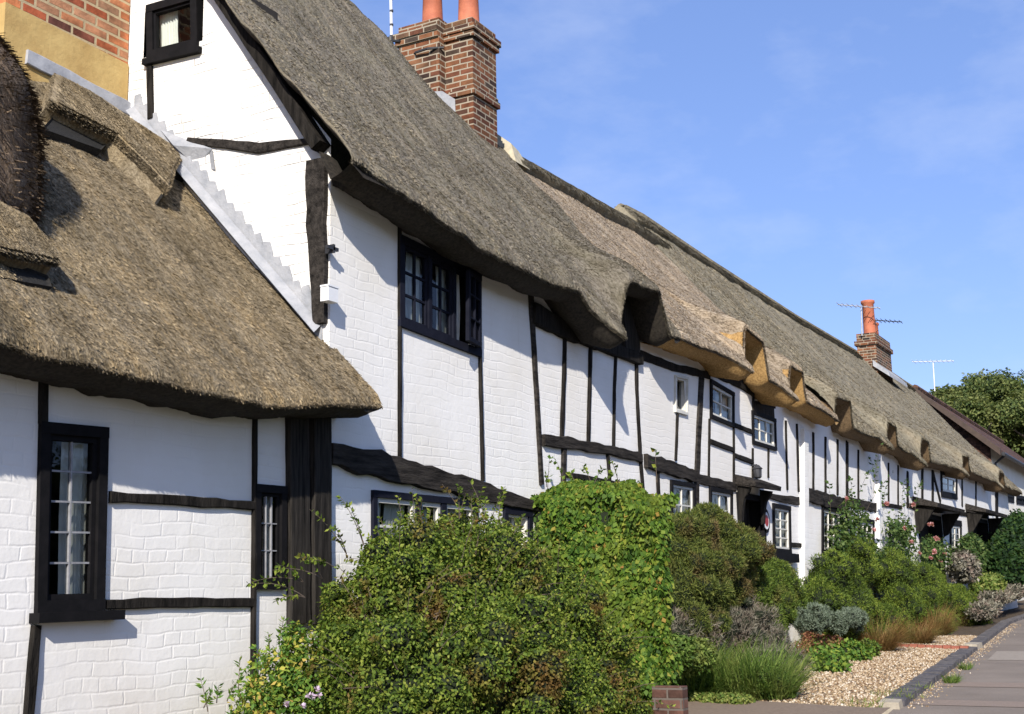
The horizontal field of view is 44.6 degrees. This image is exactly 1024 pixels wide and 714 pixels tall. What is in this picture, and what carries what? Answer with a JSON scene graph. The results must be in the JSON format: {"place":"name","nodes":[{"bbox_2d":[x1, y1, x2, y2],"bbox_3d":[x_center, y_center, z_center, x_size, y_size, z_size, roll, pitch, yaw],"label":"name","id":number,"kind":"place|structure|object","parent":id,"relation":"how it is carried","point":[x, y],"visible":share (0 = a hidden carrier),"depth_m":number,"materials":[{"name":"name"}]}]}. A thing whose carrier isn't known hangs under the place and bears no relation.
{"place":"outdoors","nodes":[
{"label":"outdoors","id":0,"kind":"place"},
{"bbox_2d":[195,616,333,713],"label":"flower clump","id":1,"kind":"object","parent":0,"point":[282,690],"visible":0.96,"depth_m":7.08,"materials":[{"name":"green plant"}]},
{"bbox_2d":[350,0,1023,391],"label":"sky","id":2,"kind":"structure","parent":0,"point":[822,154],"materials":[{"name":"blue"}]},
{"bbox_2d":[688,701,890,713],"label":"path","id":3,"kind":"structure","parent":0,"point":[756,707],"depth_m":10.87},
{"bbox_2d":[836,682,933,706],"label":"gravel","id":4,"kind":"structure","parent":0,"point":[865,703],"depth_m":11.81,"materials":[{"name":"beige gravel"}]},
{"bbox_2d":[810,600,1023,635],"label":"garden soil","id":5,"kind":"structure","parent":0,"point":[976,630],"depth_m":27.13,"materials":[{"name":"brown soil"}]},
{"bbox_2d":[0,0,382,713],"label":"thatched cottage","id":6,"kind":"structure","parent":5,"relation":"on","point":[182,384],"depth_m":7.25,"materials":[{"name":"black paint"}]},
{"bbox_2d":[29,421,124,622],"bbox_3d":[-2.598,0.880,6.707,0.825,1.143,0.630,-7,-12,28],"label":"window","id":7,"kind":"structure","parent":6,"relation":"in","point":[72,491],"depth_m":6.61,"materials":[{"name":"black paint"}]},
{"bbox_2d":[256,484,287,589],"bbox_3d":[-1.853,1.177,8.065,0.780,0.841,0.477,-7,-12,28],"label":"window","id":8,"kind":"structure","parent":6,"relation":"in","point":[271,500],"depth_m":7.94,"materials":[{"name":"black paint"}]},
{"bbox_2d":[126,0,680,675],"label":"thatched cottage","id":9,"kind":"structure","parent":5,"relation":"on","point":[490,318],"depth_m":10.04,"materials":[{"name":"white paint"}]},
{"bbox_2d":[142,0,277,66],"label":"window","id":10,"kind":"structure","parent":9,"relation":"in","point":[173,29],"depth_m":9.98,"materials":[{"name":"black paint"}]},
{"bbox_2d":[320,284,338,303],"bbox_3d":[-1.260,-0.434,8.618,0.075,0.113,0.120,-7,-12,28],"label":"alarm box","id":11,"kind":"object","parent":9,"relation":"attached to","point":[328,293],"visible":1,"depth_m":8.58,"materials":[{"name":"white plastic"}]},
{"bbox_2d":[325,244,338,253],"bbox_3d":[-1.278,-0.756,8.720,0.075,0.060,0.120,-7,-12,28],"label":"iron bracket","id":12,"kind":"object","parent":9,"relation":"attached to","point":[330,248],"visible":1,"depth_m":8.71,"materials":[{"name":"metal"}]},
{"bbox_2d":[388,0,400,42],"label":"aerial mast","id":13,"kind":"object","parent":9,"relation":"attached to","point":[390,37],"visible":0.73,"depth_m":16.75,"materials":[{"name":"metal"}]},
{"bbox_2d":[371,490,478,542],"bbox_3d":[-0.966,1.344,9.668,0.780,0.691,1.646,-7,-12,28],"label":"window","id":14,"kind":"structure","parent":9,"relation":"in","point":[385,504],"depth_m":9.34,"materials":[{"name":"blue paint"}]},
{"bbox_2d":[398,234,481,356],"bbox_3d":[-0.843,-0.438,10.174,0.892,0.845,1.386,-7,-12,28],"label":"window","id":15,"kind":"structure","parent":9,"relation":"in","point":[441,297],"depth_m":10.09,"materials":[{"name":"blue paint"}]},
{"bbox_2d":[502,506,532,544],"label":"window","id":16,"kind":"structure","parent":9,"relation":"in","point":[508,513],"depth_m":10.84,"materials":[{"name":"black wood"}]},
{"bbox_2d":[246,479,675,713],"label":"shrub","id":17,"kind":"object","parent":5,"relation":"on","point":[454,614],"visible":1,"depth_m":7.56,"materials":[{"name":"green plant"}]},
{"bbox_2d":[530,447,683,713],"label":"creeper hedge","id":18,"kind":"object","parent":5,"relation":"on","point":[617,532],"visible":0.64,"depth_m":10.48,"materials":[{"name":"green plant"}]},
{"bbox_2d":[497,134,838,656],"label":"thatched cottage","id":19,"kind":"structure","parent":5,"relation":"on","point":[724,399],"depth_m":16.22,"materials":[{"name":"white paint"}]},
{"bbox_2d":[674,374,688,414],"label":"window","id":20,"kind":"structure","parent":19,"relation":"in","point":[681,396],"depth_m":14.64,"materials":[{"name":"white paint"}]},
{"bbox_2d":[670,479,695,514],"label":"window","id":21,"kind":"structure","parent":19,"relation":"in","point":[683,488],"depth_m":14.37,"materials":[{"name":"black paint"}]},
{"bbox_2d":[709,486,733,514],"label":"window","id":22,"kind":"structure","parent":19,"relation":"in","point":[718,495],"depth_m":15.50,"materials":[{"name":"black paint"}]},
{"bbox_2d":[709,379,734,427],"bbox_3d":[2.330,0.646,15.919,0.780,0.621,0.982,-7,-12,28],"label":"window","id":23,"kind":"structure","parent":19,"relation":"in","point":[722,399],"depth_m":15.87,"materials":[{"name":"black paint"}]},
{"bbox_2d":[736,492,766,651],"bbox_3d":[3.056,3.015,16.162,0.240,2.458,1.074,-7,-12,28],"label":"door","id":24,"kind":"structure","parent":19,"relation":"in","point":[752,511],"depth_m":16.69,"materials":[{"name":"black paint"}]},
{"bbox_2d":[751,464,762,478],"bbox_3d":[3.240,1.512,16.493,0.147,0.192,0.140,-7,-12,28],"label":"wall lamp","id":25,"kind":"object","parent":19,"relation":"attached to","point":[757,469],"visible":1,"depth_m":16.45,"materials":[{"name":"metal"}]},
{"bbox_2d":[752,394,775,408],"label":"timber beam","id":26,"kind":"structure","parent":19,"relation":"in","point":[753,397],"depth_m":17.01,"materials":[{"name":"black paint"}]},
{"bbox_2d":[751,410,776,450],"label":"window","id":27,"kind":"structure","parent":19,"relation":"in","point":[764,427],"depth_m":17.33,"materials":[{"name":"black paint"}]},
{"bbox_2d":[760,509,769,532],"bbox_3d":[3.404,2.199,16.754,0.041,0.330,0.330,-7,-12,28],"label":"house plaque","id":28,"kind":"object","parent":19,"relation":"attached to","point":[766,525],"visible":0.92,"depth_m":16.75,"materials":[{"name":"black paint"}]},
{"bbox_2d":[772,503,799,562],"bbox_3d":[3.444,2.444,17.505,0.850,0.887,1.042,-7,-12,28],"label":"window","id":29,"kind":"structure","parent":19,"relation":"in","point":[781,528],"depth_m":17.48,"materials":[{"name":"black paint"}]},
{"bbox_2d":[652,685,687,713],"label":"brick pier","id":30,"kind":"structure","parent":5,"relation":"on","point":[669,695],"depth_m":9.94,"materials":[{"name":"red brick"}]},
{"bbox_2d":[671,632,717,679],"bbox_3d":[1.550,2.657,11.119,0.473,0.459,0.934,-5,-11,21],"label":"shrub","id":31,"kind":"object","parent":5,"relation":"on","point":[698,657],"visible":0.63,"depth_m":11.15,"materials":[{"name":"green plant"}]},
{"bbox_2d":[667,501,776,647],"bbox_3d":[2.146,2.428,13.317,0.862,1.796,2.653,-7,-12,28],"label":"conifer","id":32,"kind":"object","parent":5,"relation":"on","point":[717,556],"visible":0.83,"depth_m":12.70,"materials":[{"name":"green plant"}]},
{"bbox_2d":[676,632,837,700],"bbox_3d":[2.025,3.037,12.157,2.642,0.745,2.152,0,-11,-7],"label":"strap leaf clump","id":33,"kind":"object","parent":5,"relation":"on","point":[762,678],"visible":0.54,"depth_m":11.69,"materials":[{"name":"green plant"}]},
{"bbox_2d":[614,203,915,640],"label":"thatched cottage","id":34,"kind":"structure","parent":5,"relation":"on","point":[835,455],"depth_m":21.79,"materials":[{"name":"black paint"}]},
{"bbox_2d":[821,506,847,553],"bbox_3d":[4.818,2.807,20.039,0.780,0.882,1.700,-7,-12,28],"label":"window","id":35,"kind":"structure","parent":34,"relation":"in","point":[825,515],"depth_m":19.66,"materials":[{"name":"black paint"}]},
{"bbox_2d":[858,519,874,543],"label":"window","id":36,"kind":"structure","parent":34,"relation":"in","point":[870,524],"depth_m":22.05,"materials":[{"name":"black paint"}]},
{"bbox_2d":[889,525,903,552],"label":"window","id":37,"kind":"structure","parent":34,"relation":"in","point":[891,525],"depth_m":23.59,"materials":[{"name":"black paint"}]},
{"bbox_2d":[791,601,841,635],"bbox_3d":[3.902,3.351,16.013,0.445,0.443,1.184,-10,-14,40],"label":"silver plant","id":38,"kind":"object","parent":5,"relation":"on","point":[817,617],"visible":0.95,"depth_m":15.82,"materials":[{"name":"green plant"}]},
{"bbox_2d":[829,606,869,635],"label":"silver plant","id":39,"kind":"object","parent":5,"relation":"on","point":[856,617],"visible":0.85,"depth_m":17.33,"materials":[{"name":"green plant"}]},
{"bbox_2d":[721,267,1022,618],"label":"thatched cottage","id":40,"kind":"structure","parent":5,"relation":"on","point":[966,486],"depth_m":29.98,"materials":[{"name":"brown plant"}]},
{"bbox_2d":[836,302,880,335],"bbox_3d":[10.168,-1.120,36.484,1.223,1.029,0.700,-7,-12,28],"label":"aerial","id":41,"kind":"object","parent":40,"relation":"attached to","point":[861,312],"visible":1,"depth_m":36.45,"materials":[{"name":"metal"}]},
{"bbox_2d":[872,318,902,324],"bbox_3d":[11.043,-0.908,36.651,0.820,0.496,0.800,-7,-12,28],"label":"aerial","id":42,"kind":"object","parent":40,"relation":"on","point":[886,320],"visible":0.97,"depth_m":36.66,"materials":[{"name":"metal"}]},
{"bbox_2d":[912,515,946,610],"bbox_3d":[8.865,4.672,26.631,0.330,2.599,2.513,-7,-12,28],"label":"door","id":43,"kind":"structure","parent":40,"relation":"in","point":[936,530],"depth_m":27.73,"materials":[{"name":"black paint"}]},
{"bbox_2d":[910,471,957,499],"bbox_3d":[9.943,3.031,29.467,0.780,0.715,2.280,-7,-12,28],"label":"window","id":44,"kind":"structure","parent":40,"relation":"in","point":[949,489],"depth_m":29.47,"materials":[{"name":"black paint"}]},
{"bbox_2d":[949,520,961,552],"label":"window","id":45,"kind":"structure","parent":40,"relation":"in","point":[954,537],"depth_m":29.72,"materials":[{"name":"black paint"}]},
{"bbox_2d":[970,519,993,611],"bbox_3d":[12.039,5.577,32.299,0.330,2.767,2.892,-7,-12,28],"label":"door","id":46,"kind":"structure","parent":40,"relation":"in","point":[981,529],"depth_m":33.62,"materials":[{"name":"black paint"}]},
{"bbox_2d":[752,624,1019,708],"bbox_3d":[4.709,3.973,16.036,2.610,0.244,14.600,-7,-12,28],"label":"gravel bed","id":47,"kind":"object","parent":5,"relation":"on","point":[865,687],"visible":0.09,"depth_m":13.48,"materials":[{"name":"beige gravel"}]},
{"bbox_2d":[687,690,756,704],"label":"ground ivy","id":48,"kind":"object","parent":47,"relation":"on","point":[731,697],"visible":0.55,"depth_m":11.26,"materials":[{"name":"green plant"}]},
{"bbox_2d":[671,590,815,676],"bbox_3d":[2.258,2.962,12.967,1.317,1.116,3.190,-7,-12,28],"label":"lavender","id":49,"kind":"object","parent":47,"relation":"on","point":[748,623],"visible":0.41,"depth_m":13.38,"materials":[{"name":"grey plant"}]},
{"bbox_2d":[749,557,807,637],"bbox_3d":[3.144,3.014,15.354,0.646,1.230,2.238,-7,-12,28],"label":"conifer","id":50,"kind":"object","parent":47,"relation":"on","point":[778,584],"visible":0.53,"depth_m":15.35,"materials":[{"name":"green plant"}]},
{"bbox_2d":[792,631,875,672],"bbox_3d":[4.251,3.960,16.894,1.204,0.542,4.955,-3,-11,8],"label":"sedum","id":51,"kind":"object","parent":47,"relation":"on","point":[845,650],"visible":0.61,"depth_m":15.72,"materials":[{"name":"green plant"}]},
{"bbox_2d":[860,638,883,656],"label":"shrub","id":52,"kind":"object","parent":47,"relation":"on","point":[873,643],"visible":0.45,"depth_m":17.11,"materials":[{"name":"green plant"}]},
{"bbox_2d":[854,609,933,652],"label":"tufted grass","id":53,"kind":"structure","parent":47,"relation":"on","point":[888,641],"depth_m":18.22,"materials":[{"name":"brown plant"}]},
{"bbox_2d":[800,534,992,640],"bbox_3d":[7.346,4.270,22.783,0.962,1.948,13.359,-7,-12,29],"label":"yew shrub","id":54,"kind":"object","parent":47,"relation":"on","point":[835,580],"visible":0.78,"depth_m":20.41,"materials":[{"name":"green plant"}]},
{"bbox_2d":[823,443,953,572],"bbox_3d":[8.830,3.402,25.935,0.742,2.280,16.502,-7,-12,28],"label":"rose bush","id":55,"kind":"object","parent":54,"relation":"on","point":[901,532],"visible":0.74,"depth_m":22.29,"materials":[{"name":"green plant"}]},
{"bbox_2d":[944,549,983,584],"bbox_3d":[9.881,4.591,27.298,0.741,0.800,2.047,-7,-12,28],"label":"garden plant","id":56,"kind":"object","parent":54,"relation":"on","point":[966,569],"visible":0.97,"depth_m":26.83,"materials":[{"name":"grey plant"}]},
{"bbox_2d":[897,615,952,643],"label":"tufted grass","id":57,"kind":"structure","parent":47,"relation":"on","point":[930,636],"depth_m":20.00,"materials":[{"name":"brown plant"}]},
{"bbox_2d":[899,643,968,649],"bbox_3d":[6.270,4.441,19.063,1.339,0.143,0.110,-6,-12,25],"label":"brick row","id":58,"kind":"object","parent":47,"relation":"on","point":[937,646],"visible":0.43,"depth_m":18.93,"materials":[{"name":"red brick"}]},
{"bbox_2d":[917,601,971,635],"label":"tufted grass","id":59,"kind":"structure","parent":5,"relation":"on","point":[947,628],"depth_m":22.34,"materials":[{"name":"brown plant"}]},
{"bbox_2d":[879,614,1023,713],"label":"brick edging","id":60,"kind":"object","parent":5,"relation":"on","point":[927,676],"visible":0.79,"depth_m":14.92,"materials":[{"name":"brick"}]},
{"bbox_2d":[913,384,1023,600],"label":"tiled house","id":61,"kind":"structure","parent":5,"relation":"on","point":[994,449],"depth_m":45.19,"materials":[{"name":"brown tile"}]},
{"bbox_2d":[912,360,952,390],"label":"aerial","id":62,"kind":"object","parent":61,"relation":"on","point":[933,367],"visible":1,"depth_m":44.77,"materials":[{"name":"white metal"}]},
{"bbox_2d":[1008,494,1014,502],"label":"window","id":63,"kind":"structure","parent":61,"relation":"in","point":[1010,498],"depth_m":45.72,"materials":[{"name":"black paint"}]},
{"bbox_2d":[1016,495,1023,504],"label":"window","id":64,"kind":"structure","parent":61,"relation":"in","point":[1019,499],"depth_m":48.00,"materials":[{"name":"black paint"}]},
{"bbox_2d":[929,367,1023,422],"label":"broadleaf tree","id":65,"kind":"object","parent":5,"relation":"on","point":[999,387],"visible":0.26,"depth_m":82.47,"materials":[{"name":"green plant"}]},
{"bbox_2d":[964,582,1023,621],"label":"ground cover","id":66,"kind":"object","parent":5,"relation":"on","point":[985,606],"visible":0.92,"depth_m":27.64,"materials":[{"name":"grey plant"}]},
{"bbox_2d":[968,570,1007,595],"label":"garden plant","id":67,"kind":"object","parent":66,"relation":"on","point":[990,580],"visible":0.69,"depth_m":28.75,"materials":[{"name":"green plant"}]},
{"bbox_2d":[953,530,989,572],"bbox_3d":[10.601,4.546,28.749,0.782,1.101,1.940,-7,-12,28],"label":"garden plant","id":68,"kind":"object","parent":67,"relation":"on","point":[974,544],"visible":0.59,"depth_m":28.34,"materials":[{"name":"green plant"}]},
{"bbox_2d":[978,386,1023,457],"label":"broadleaf tree","id":69,"kind":"object","parent":5,"relation":"on","point":[1017,409],"visible":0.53,"depth_m":76.27,"materials":[{"name":"green plant"}]},
{"bbox_2d":[983,508,1023,600],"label":"round hedge","id":70,"kind":"object","parent":5,"relation":"on","point":[1005,547],"visible":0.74,"depth_m":32.37,"materials":[{"name":"green plant"}]},
{"bbox_2d":[888,619,1023,713],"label":"pavement","id":71,"kind":"structure","parent":0,"point":[1007,671],"depth_m":13.20,"materials":[{"name":"grey concrete"}]},
{"bbox_2d":[938,672,961,683],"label":"weed tuft","id":72,"kind":"object","parent":71,"relation":"on","point":[953,679],"visible":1,"depth_m":13.74,"materials":[{"name":"green plant"}]},
{"bbox_2d":[953,662,974,669],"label":"weed tuft","id":73,"kind":"object","parent":71,"relation":"on","point":[969,667],"visible":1,"depth_m":15.53,"materials":[{"name":"green plant"}]},
{"bbox_2d":[914,699,1023,706],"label":"pavement patch","id":74,"kind":"object","parent":71,"relation":"on","point":[980,703],"visible":1,"depth_m":11.62,"materials":[{"name":"grey concrete"}]},
{"bbox_2d":[937,681,1023,687],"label":"pavement patch","id":75,"kind":"object","parent":71,"relation":"on","point":[987,684],"visible":1,"depth_m":13.43,"materials":[{"name":"grey concrete"}]},
{"bbox_2d":[988,651,1023,659],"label":"pavement patch","id":76,"kind":"object","parent":71,"relation":"on","point":[1007,655],"visible":1,"depth_m":17.70,"materials":[{"name":"concrete"}]},
{"label":"ground","id":77,"kind":"structure","parent":0,"visible":0},
{"bbox_2d":[947,390,1023,456],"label":"broadleaf tree","id":78,"kind":"object","parent":77,"relation":"on","point":[975,408],"visible":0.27,"depth_m":76.94,"materials":[{"name":"green plant"}]}
]}

